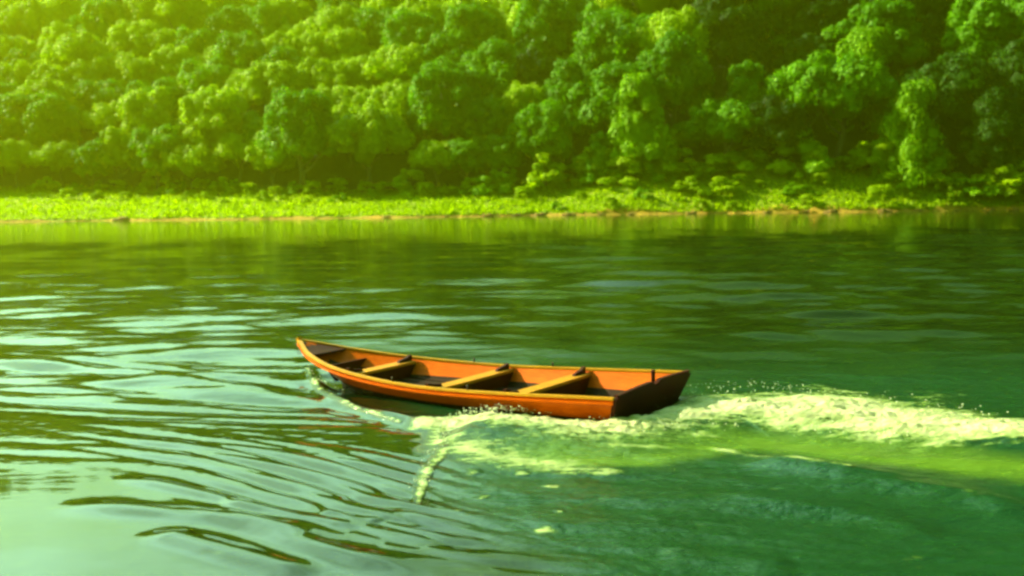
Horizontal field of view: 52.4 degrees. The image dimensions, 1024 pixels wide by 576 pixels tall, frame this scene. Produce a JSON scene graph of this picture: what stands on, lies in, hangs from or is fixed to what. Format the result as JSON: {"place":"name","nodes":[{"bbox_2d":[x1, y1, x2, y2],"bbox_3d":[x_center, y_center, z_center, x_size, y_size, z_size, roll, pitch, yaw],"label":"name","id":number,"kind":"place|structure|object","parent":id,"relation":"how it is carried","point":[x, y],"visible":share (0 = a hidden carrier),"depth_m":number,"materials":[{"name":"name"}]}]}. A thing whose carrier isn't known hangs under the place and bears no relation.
{"place":"outdoors","nodes":[
{"label":"outdoors","id":0,"kind":"place"},
{"bbox_2d":[0,210,1023,575],"bbox_3d":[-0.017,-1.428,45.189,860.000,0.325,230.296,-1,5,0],"label":"river water","id":1,"kind":"structure","parent":0,"point":[170,404],"depth_m":12.46,"materials":[{"name":"green liquid"}]},
{"bbox_2d":[296,337,690,420],"bbox_3d":[-0.686,1.144,13.024,5.486,0.741,1.981,2,6,33],"label":"rowing boat","id":2,"kind":"object","parent":1,"relation":"on","point":[582,393],"visible":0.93,"depth_m":12.75,"materials":[{"name":"orange paint"}]},
{"bbox_2d":[307,363,1007,488],"bbox_3d":[1.233,1.188,12.607,6.586,0.134,7.129,-2,5,-18],"label":"foam spray","id":3,"kind":"object","parent":1,"relation":"on","point":[496,408],"visible":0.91,"depth_m":10.98,"materials":[{"name":"white liquid"}]},
{"bbox_2d":[0,0,1023,221],"bbox_3d":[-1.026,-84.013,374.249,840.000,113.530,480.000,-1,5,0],"label":"hillside","id":4,"kind":"structure","parent":0,"point":[325,168],"depth_m":178.70,"materials":[{"name":"green plant"}]},
{"bbox_2d":[0,92,32,142],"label":"tree","id":5,"kind":"object","parent":4,"relation":"on","point":[11,127],"visible":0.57,"depth_m":195.00,"materials":[{"name":"green plant"}]},
{"bbox_2d":[0,59,33,86],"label":"tree","id":6,"kind":"object","parent":4,"relation":"on","point":[17,75],"visible":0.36,"depth_m":213.04,"materials":[{"name":"green plant"}]},
{"bbox_2d":[0,34,34,64],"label":"tree","id":7,"kind":"object","parent":4,"relation":"on","point":[7,43],"visible":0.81,"depth_m":229.56,"materials":[{"name":"green plant"}]},
{"bbox_2d":[0,138,43,186],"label":"tree","id":8,"kind":"object","parent":4,"relation":"on","point":[14,154],"visible":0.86,"depth_m":188.63,"materials":[{"name":"green plant"}]},
{"bbox_2d":[0,0,64,42],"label":"tree","id":9,"kind":"object","parent":4,"relation":"on","point":[32,17],"visible":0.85,"depth_m":241.44,"materials":[{"name":"green plant"}]},
{"bbox_2d":[9,77,85,113],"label":"tree","id":10,"kind":"object","parent":4,"relation":"on","point":[27,87],"visible":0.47,"depth_m":201.29,"materials":[{"name":"green plant"}]},
{"bbox_2d":[22,63,77,86],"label":"tree","id":11,"kind":"object","parent":4,"relation":"on","point":[53,74],"visible":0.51,"depth_m":211.38,"materials":[{"name":"green plant"}]},
{"bbox_2d":[19,88,84,147],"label":"tree","id":12,"kind":"object","parent":4,"relation":"on","point":[51,117],"visible":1,"depth_m":194.31,"materials":[{"name":"green plant"}]},
{"bbox_2d":[27,140,78,185],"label":"tree","id":13,"kind":"object","parent":4,"relation":"on","point":[55,157],"visible":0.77,"depth_m":187.59,"materials":[{"name":"green plant"}]},
{"bbox_2d":[27,21,82,53],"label":"tree","id":14,"kind":"object","parent":4,"relation":"on","point":[56,29],"visible":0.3,"depth_m":230.25,"materials":[{"name":"green plant"}]},
{"bbox_2d":[41,30,109,68],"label":"tree","id":15,"kind":"object","parent":4,"relation":"on","point":[66,49],"visible":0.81,"depth_m":219.00,"materials":[{"name":"green plant"}]},
{"bbox_2d":[65,57,113,89],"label":"tree","id":16,"kind":"object","parent":4,"relation":"on","point":[97,70],"visible":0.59,"depth_m":213.29,"materials":[{"name":"green plant"}]},
{"bbox_2d":[71,138,113,188],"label":"tree","id":17,"kind":"object","parent":4,"relation":"on","point":[85,163],"visible":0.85,"depth_m":186.49,"materials":[{"name":"green plant"}]},
{"bbox_2d":[70,0,126,42],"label":"tree","id":18,"kind":"object","parent":4,"relation":"on","point":[100,18],"visible":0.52,"depth_m":232.43,"materials":[{"name":"green plant"}]},
{"bbox_2d":[73,77,126,116],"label":"tree","id":19,"kind":"object","parent":4,"relation":"on","point":[89,93],"visible":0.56,"depth_m":203.93,"materials":[{"name":"green plant"}]},
{"bbox_2d":[80,100,127,133],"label":"tree","id":20,"kind":"object","parent":4,"relation":"on","point":[94,117],"visible":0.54,"depth_m":198.05,"materials":[{"name":"green plant"}]},
{"bbox_2d":[84,125,135,179],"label":"tree","id":21,"kind":"object","parent":4,"relation":"on","point":[117,151],"visible":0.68,"depth_m":187.75,"materials":[{"name":"green plant"}]},
{"bbox_2d":[110,51,155,87],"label":"tree","id":22,"kind":"object","parent":4,"relation":"on","point":[130,67],"visible":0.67,"depth_m":213.74,"materials":[{"name":"green plant"}]},
{"bbox_2d":[101,19,169,54],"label":"tree","id":23,"kind":"object","parent":4,"relation":"on","point":[124,36],"visible":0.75,"depth_m":226.06,"materials":[{"name":"green plant"}]},
{"bbox_2d":[122,0,158,21],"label":"tree","id":24,"kind":"object","parent":4,"relation":"on","point":[138,10],"visible":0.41,"depth_m":238.65,"materials":[{"name":"green plant"}]},
{"bbox_2d":[104,86,178,137],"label":"tree","id":25,"kind":"object","parent":4,"relation":"on","point":[150,111],"visible":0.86,"depth_m":194.39,"materials":[{"name":"green plant"}]},
{"bbox_2d":[130,28,176,61],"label":"tree","id":26,"kind":"object","parent":4,"relation":"on","point":[157,40],"visible":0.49,"depth_m":223.83,"materials":[{"name":"green plant"}]},
{"bbox_2d":[123,75,186,123],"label":"tree","id":27,"kind":"object","parent":4,"relation":"on","point":[176,94],"visible":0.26,"depth_m":203.68,"materials":[{"name":"green plant"}]},
{"bbox_2d":[128,123,185,189],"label":"tree","id":28,"kind":"object","parent":4,"relation":"on","point":[148,149],"visible":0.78,"depth_m":185.12,"materials":[{"name":"green plant"}]},
{"bbox_2d":[149,43,195,83],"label":"tree","id":29,"kind":"object","parent":4,"relation":"on","point":[167,59],"visible":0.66,"depth_m":215.08,"materials":[{"name":"green plant"}]},
{"bbox_2d":[147,0,215,30],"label":"tree","id":30,"kind":"object","parent":4,"relation":"on","point":[175,15],"visible":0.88,"depth_m":237.94,"materials":[{"name":"green plant"}]},
{"bbox_2d":[171,25,214,54],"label":"tree","id":31,"kind":"object","parent":4,"relation":"on","point":[194,42],"visible":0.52,"depth_m":223.20,"materials":[{"name":"green plant"}]},
{"bbox_2d":[159,143,227,188],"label":"tree","id":32,"kind":"object","parent":4,"relation":"on","point":[190,161],"visible":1,"depth_m":183.86,"materials":[{"name":"green plant"}]},
{"bbox_2d":[176,55,235,96],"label":"tree","id":33,"kind":"object","parent":4,"relation":"on","point":[193,75],"visible":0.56,"depth_m":204.84,"materials":[{"name":"green plant"}]},
{"bbox_2d":[177,84,248,176],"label":"tree","id":34,"kind":"object","parent":4,"relation":"on","point":[210,115],"visible":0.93,"depth_m":188.08,"materials":[{"name":"green plant"}]},
{"bbox_2d":[203,4,249,44],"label":"tree","id":35,"kind":"object","parent":4,"relation":"on","point":[229,18],"visible":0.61,"depth_m":231.56,"materials":[{"name":"green plant"}]},
{"bbox_2d":[210,131,250,181],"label":"tree","id":36,"kind":"object","parent":4,"relation":"on","point":[232,146],"visible":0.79,"depth_m":185.32,"materials":[{"name":"green plant"}]},
{"bbox_2d":[212,28,268,69],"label":"tree","id":37,"kind":"object","parent":4,"relation":"on","point":[242,50],"visible":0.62,"depth_m":208.81,"materials":[{"name":"green plant"}]},
{"bbox_2d":[245,0,289,43],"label":"tree","id":38,"kind":"object","parent":4,"relation":"on","point":[265,20],"visible":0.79,"depth_m":229.41,"materials":[{"name":"green plant"}]},
{"bbox_2d":[232,60,308,105],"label":"tree","id":39,"kind":"object","parent":4,"relation":"on","point":[260,81],"visible":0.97,"depth_m":197.45,"materials":[{"name":"green plant"}]},
{"bbox_2d":[244,131,297,185],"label":"tree","id":40,"kind":"object","parent":4,"relation":"on","point":[256,157],"visible":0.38,"depth_m":181.68,"materials":[{"name":"green plant"}]},
{"bbox_2d":[255,44,303,64],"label":"tree","id":41,"kind":"object","parent":4,"relation":"on","point":[288,55],"visible":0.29,"depth_m":205.62,"materials":[{"name":"green plant"}]},
{"bbox_2d":[260,30,298,54],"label":"tree","id":42,"kind":"object","parent":4,"relation":"on","point":[277,37],"visible":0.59,"depth_m":214.15,"materials":[{"name":"green plant"}]},
{"bbox_2d":[268,0,314,24],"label":"tree","id":43,"kind":"object","parent":4,"relation":"on","point":[295,11],"visible":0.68,"depth_m":235.64,"materials":[{"name":"green plant"}]},
{"bbox_2d":[254,84,341,192],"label":"tree","id":44,"kind":"object","parent":4,"relation":"on","point":[296,125],"visible":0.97,"depth_m":176.66,"materials":[{"name":"green plant"}]},
{"bbox_2d":[292,29,328,59],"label":"tree","id":45,"kind":"object","parent":4,"relation":"on","point":[310,44],"visible":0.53,"depth_m":213.12,"materials":[{"name":"green plant"}]},
{"bbox_2d":[294,56,335,89],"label":"tree","id":46,"kind":"object","parent":4,"relation":"on","point":[319,71],"visible":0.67,"depth_m":201.28,"materials":[{"name":"green plant"}]},
{"bbox_2d":[303,3,368,32],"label":"tree","id":47,"kind":"object","parent":4,"relation":"on","point":[328,16],"visible":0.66,"depth_m":217.73,"materials":[{"name":"green plant"}]},
{"bbox_2d":[322,24,376,63],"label":"tree","id":48,"kind":"object","parent":4,"relation":"on","point":[343,43],"visible":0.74,"depth_m":212.12,"materials":[{"name":"green plant"}]},
{"bbox_2d":[328,57,381,89],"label":"tree","id":49,"kind":"object","parent":4,"relation":"on","point":[347,72],"visible":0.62,"depth_m":200.90,"materials":[{"name":"green plant"}]},
{"bbox_2d":[324,104,415,187],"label":"tree","id":50,"kind":"object","parent":4,"relation":"on","point":[368,133],"visible":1,"depth_m":176.28,"materials":[{"name":"green plant"}]},
{"bbox_2d":[353,6,397,49],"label":"tree","id":51,"kind":"object","parent":4,"relation":"on","point":[372,19],"visible":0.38,"depth_m":216.14,"materials":[{"name":"green plant"}]},
{"bbox_2d":[350,83,413,156],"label":"tree","id":52,"kind":"object","parent":4,"relation":"on","point":[391,97],"visible":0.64,"depth_m":184.74,"materials":[{"name":"green plant"}]},
{"bbox_2d":[356,42,434,85],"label":"tree","id":53,"kind":"object","parent":4,"relation":"on","point":[388,63],"visible":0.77,"depth_m":197.50,"materials":[{"name":"green plant"}]},
{"bbox_2d":[380,5,438,46],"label":"tree","id":54,"kind":"object","parent":4,"relation":"on","point":[404,29],"visible":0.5,"depth_m":206.41,"materials":[{"name":"green plant"}]},
{"bbox_2d":[394,0,444,28],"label":"tree","id":55,"kind":"object","parent":4,"relation":"on","point":[424,6],"visible":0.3,"depth_m":214.93,"materials":[{"name":"green plant"}]},
{"bbox_2d":[407,139,453,186],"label":"tree","id":56,"kind":"object","parent":4,"relation":"on","point":[434,155],"visible":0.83,"depth_m":173.53,"materials":[{"name":"green plant"}]},
{"bbox_2d":[406,59,472,141],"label":"tree","id":57,"kind":"object","parent":4,"relation":"on","point":[439,96],"visible":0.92,"depth_m":179.32,"materials":[{"name":"green plant"}]},
{"bbox_2d":[419,30,474,70],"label":"tree","id":58,"kind":"object","parent":4,"relation":"on","point":[445,45],"visible":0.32,"depth_m":200.11,"materials":[{"name":"green plant"}]},
{"bbox_2d":[440,135,492,177],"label":"tree","id":59,"kind":"object","parent":4,"relation":"on","point":[465,156],"visible":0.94,"depth_m":174.09,"materials":[{"name":"green plant"}]},
{"bbox_2d":[430,3,506,50],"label":"tree","id":60,"kind":"object","parent":4,"relation":"on","point":[473,25],"visible":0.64,"depth_m":205.09,"materials":[{"name":"green plant"}]},
{"bbox_2d":[450,95,509,140],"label":"tree","id":61,"kind":"object","parent":4,"relation":"on","point":[482,121],"visible":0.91,"depth_m":179.73,"materials":[{"name":"green plant"}]},
{"bbox_2d":[458,169,513,196],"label":"shrub","id":62,"kind":"object","parent":4,"relation":"on","point":[481,189],"visible":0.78,"depth_m":170.63,"materials":[{"name":"green plant"}]},
{"bbox_2d":[462,60,512,112],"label":"tree","id":63,"kind":"object","parent":4,"relation":"on","point":[481,83],"visible":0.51,"depth_m":187.76,"materials":[{"name":"green plant"}]},
{"bbox_2d":[460,36,518,83],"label":"tree","id":64,"kind":"object","parent":4,"relation":"on","point":[494,52],"visible":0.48,"depth_m":194.03,"materials":[{"name":"green plant"}]},
{"bbox_2d":[481,134,525,172],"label":"tree","id":65,"kind":"object","parent":4,"relation":"on","point":[505,153],"visible":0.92,"depth_m":174.77,"materials":[{"name":"green plant"}]},
{"bbox_2d":[0,161,1023,220],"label":"bank grass","id":66,"kind":"structure","parent":4,"relation":"on","point":[462,204],"depth_m":163.18,"materials":[{"name":"green plant"}]},
{"bbox_2d":[501,79,544,124],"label":"tree","id":67,"kind":"object","parent":4,"relation":"on","point":[517,96],"visible":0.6,"depth_m":183.91,"materials":[{"name":"green plant"}]},
{"bbox_2d":[513,46,556,92],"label":"tree","id":68,"kind":"object","parent":4,"relation":"on","point":[534,65],"visible":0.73,"depth_m":192.25,"materials":[{"name":"green plant"}]},
{"bbox_2d":[511,0,575,60],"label":"tree","id":69,"kind":"object","parent":4,"relation":"on","point":[544,27],"visible":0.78,"depth_m":198.38,"materials":[{"name":"green plant"}]},
{"bbox_2d":[507,97,581,185],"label":"tree","id":70,"kind":"object","parent":4,"relation":"on","point":[534,129],"visible":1,"depth_m":173.10,"materials":[{"name":"green plant"}]},
{"bbox_2d":[522,152,569,189],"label":"shrub","id":71,"kind":"object","parent":4,"relation":"on","point":[554,174],"visible":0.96,"depth_m":170.97,"materials":[{"name":"green plant"}]},
{"bbox_2d":[543,58,605,137],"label":"tree","id":72,"kind":"object","parent":4,"relation":"on","point":[570,70],"visible":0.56,"depth_m":183.24,"materials":[{"name":"green plant"}]},
{"bbox_2d":[576,131,627,181],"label":"tree","id":73,"kind":"object","parent":4,"relation":"on","point":[599,141],"visible":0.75,"depth_m":169.92,"materials":[{"name":"green plant"}]},
{"bbox_2d":[569,0,635,42],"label":"tree","id":74,"kind":"object","parent":4,"relation":"on","point":[583,15],"visible":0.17,"depth_m":198.24,"materials":[{"name":"green plant"}]},
{"bbox_2d":[570,9,647,73],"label":"tree","id":75,"kind":"object","parent":4,"relation":"on","point":[603,38],"visible":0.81,"depth_m":188.82,"materials":[{"name":"green plant"}]},
{"bbox_2d":[567,61,668,132],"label":"tree","id":76,"kind":"object","parent":4,"relation":"on","point":[600,100],"visible":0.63,"depth_m":174.59,"materials":[{"name":"green plant"}]},
{"bbox_2d":[597,154,643,186],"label":"shrub","id":77,"kind":"object","parent":4,"relation":"on","point":[633,168],"visible":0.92,"depth_m":166.96,"materials":[{"name":"green plant"}]},
{"bbox_2d":[607,68,678,179],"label":"tree","id":78,"kind":"object","parent":4,"relation":"on","point":[644,132],"visible":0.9,"depth_m":169.27,"materials":[{"name":"green plant"}]},
{"bbox_2d":[595,0,693,14],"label":"tree","id":79,"kind":"object","parent":4,"relation":"on","point":[648,7],"visible":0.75,"depth_m":208.34,"materials":[{"name":"green plant"}]},
{"bbox_2d":[633,5,712,59],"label":"tree","id":80,"kind":"object","parent":4,"relation":"on","point":[685,19],"visible":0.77,"depth_m":186.46,"materials":[{"name":"green plant"}]},
{"bbox_2d":[635,27,715,126],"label":"tree","id":81,"kind":"object","parent":4,"relation":"on","point":[678,68],"visible":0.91,"depth_m":175.95,"materials":[{"name":"green plant"}]},
{"bbox_2d":[653,129,708,173],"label":"shrub","id":82,"kind":"object","parent":4,"relation":"on","point":[679,138],"visible":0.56,"depth_m":169.89,"materials":[{"name":"green plant"}]},
{"bbox_2d":[683,97,762,153],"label":"tree","id":83,"kind":"object","parent":4,"relation":"on","point":[725,122],"visible":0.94,"depth_m":167.86,"materials":[{"name":"green plant"}]},
{"bbox_2d":[704,176,743,195],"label":"shrub","id":84,"kind":"object","parent":4,"relation":"on","point":[727,186],"visible":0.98,"depth_m":162.01,"materials":[{"name":"green plant"}]},
{"bbox_2d":[702,152,753,179],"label":"shrub","id":85,"kind":"object","parent":4,"relation":"on","point":[734,159],"visible":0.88,"depth_m":167.36,"materials":[{"name":"green plant"}]},
{"bbox_2d":[697,0,776,95],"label":"tree","id":86,"kind":"object","parent":4,"relation":"on","point":[736,37],"visible":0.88,"depth_m":184.95,"materials":[{"name":"green plant"}]},
{"bbox_2d":[711,59,767,146],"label":"tree","id":87,"kind":"object","parent":4,"relation":"on","point":[744,79],"visible":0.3,"depth_m":174.49,"materials":[{"name":"green plant"}]},
{"bbox_2d":[712,147,773,173],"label":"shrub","id":88,"kind":"object","parent":4,"relation":"on","point":[762,158],"visible":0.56,"depth_m":169.81,"materials":[{"name":"green plant"}]},
{"bbox_2d":[734,131,797,174],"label":"shrub","id":89,"kind":"object","parent":4,"relation":"on","point":[783,166],"visible":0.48,"depth_m":166.27,"materials":[{"name":"green plant"}]},
{"bbox_2d":[745,94,816,160],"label":"tree","id":90,"kind":"object","parent":4,"relation":"on","point":[784,119],"visible":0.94,"depth_m":165.05,"materials":[{"name":"green plant"}]},
{"bbox_2d":[755,127,835,175],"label":"shrub","id":91,"kind":"object","parent":4,"relation":"on","point":[813,165],"visible":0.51,"depth_m":164.02,"materials":[{"name":"green plant"}]},
{"bbox_2d":[764,50,835,139],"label":"tree","id":92,"kind":"object","parent":4,"relation":"on","point":[780,83],"visible":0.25,"depth_m":171.28,"materials":[{"name":"green plant"}]},
{"bbox_2d":[773,32,836,71],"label":"tree","id":93,"kind":"object","parent":4,"relation":"on","point":[804,46],"visible":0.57,"depth_m":181.52,"materials":[{"name":"green plant"}]},
{"bbox_2d":[768,0,861,42],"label":"tree","id":94,"kind":"object","parent":4,"relation":"on","point":[813,16],"visible":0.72,"depth_m":187.04,"materials":[{"name":"green plant"}]},
{"bbox_2d":[786,47,898,157],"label":"tree","id":95,"kind":"object","parent":4,"relation":"on","point":[848,86],"visible":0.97,"depth_m":165.24,"materials":[{"name":"green plant"}]},
{"bbox_2d":[824,26,896,137],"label":"tree","id":96,"kind":"object","parent":4,"relation":"on","point":[866,42],"visible":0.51,"depth_m":173.02,"materials":[{"name":"green plant"}]},
{"bbox_2d":[847,140,901,178],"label":"shrub","id":97,"kind":"object","parent":4,"relation":"on","point":[860,152],"visible":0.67,"depth_m":164.26,"materials":[{"name":"green plant"}]},
{"bbox_2d":[821,0,940,76],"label":"tree","id":98,"kind":"object","parent":4,"relation":"on","point":[905,43],"visible":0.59,"depth_m":176.99,"materials":[{"name":"green plant"}]},
{"bbox_2d":[866,0,955,68],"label":"tree","id":99,"kind":"object","parent":4,"relation":"on","point":[934,12],"visible":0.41,"depth_m":179.79,"materials":[{"name":"green plant"}]},
{"bbox_2d":[870,76,952,190],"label":"tree","id":100,"kind":"object","parent":4,"relation":"on","point":[911,132],"visible":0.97,"depth_m":160.48,"materials":[{"name":"green plant"}]},
{"bbox_2d":[888,48,1010,148],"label":"tree","id":101,"kind":"object","parent":4,"relation":"on","point":[963,81],"visible":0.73,"depth_m":162.42,"materials":[{"name":"green plant"}]},
{"bbox_2d":[943,172,1002,197],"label":"shrub","id":102,"kind":"object","parent":4,"relation":"on","point":[987,191],"visible":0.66,"depth_m":156.50,"materials":[{"name":"green plant"}]},
{"bbox_2d":[940,0,1012,63],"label":"tree","id":103,"kind":"object","parent":4,"relation":"on","point":[980,27],"visible":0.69,"depth_m":171.37,"materials":[{"name":"green plant"}]},
{"bbox_2d":[957,87,1023,177],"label":"tree","id":104,"kind":"object","parent":4,"relation":"on","point":[996,133],"visible":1,"depth_m":156.56,"materials":[{"name":"green plant"}]},
{"bbox_2d":[967,163,1023,196],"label":"shrub","id":105,"kind":"object","parent":4,"relation":"on","point":[991,177],"visible":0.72,"depth_m":156.06,"materials":[{"name":"green plant"}]},
{"bbox_2d":[985,32,1023,114],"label":"tree","id":106,"kind":"object","parent":4,"relation":"on","point":[1008,62],"visible":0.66,"depth_m":163.50,"materials":[{"name":"green plant"}]},
{"bbox_2d":[1001,0,1023,41],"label":"tree","id":107,"kind":"object","parent":4,"relation":"on","point":[1014,9],"visible":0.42,"depth_m":172.45,"materials":[{"name":"green plant"}]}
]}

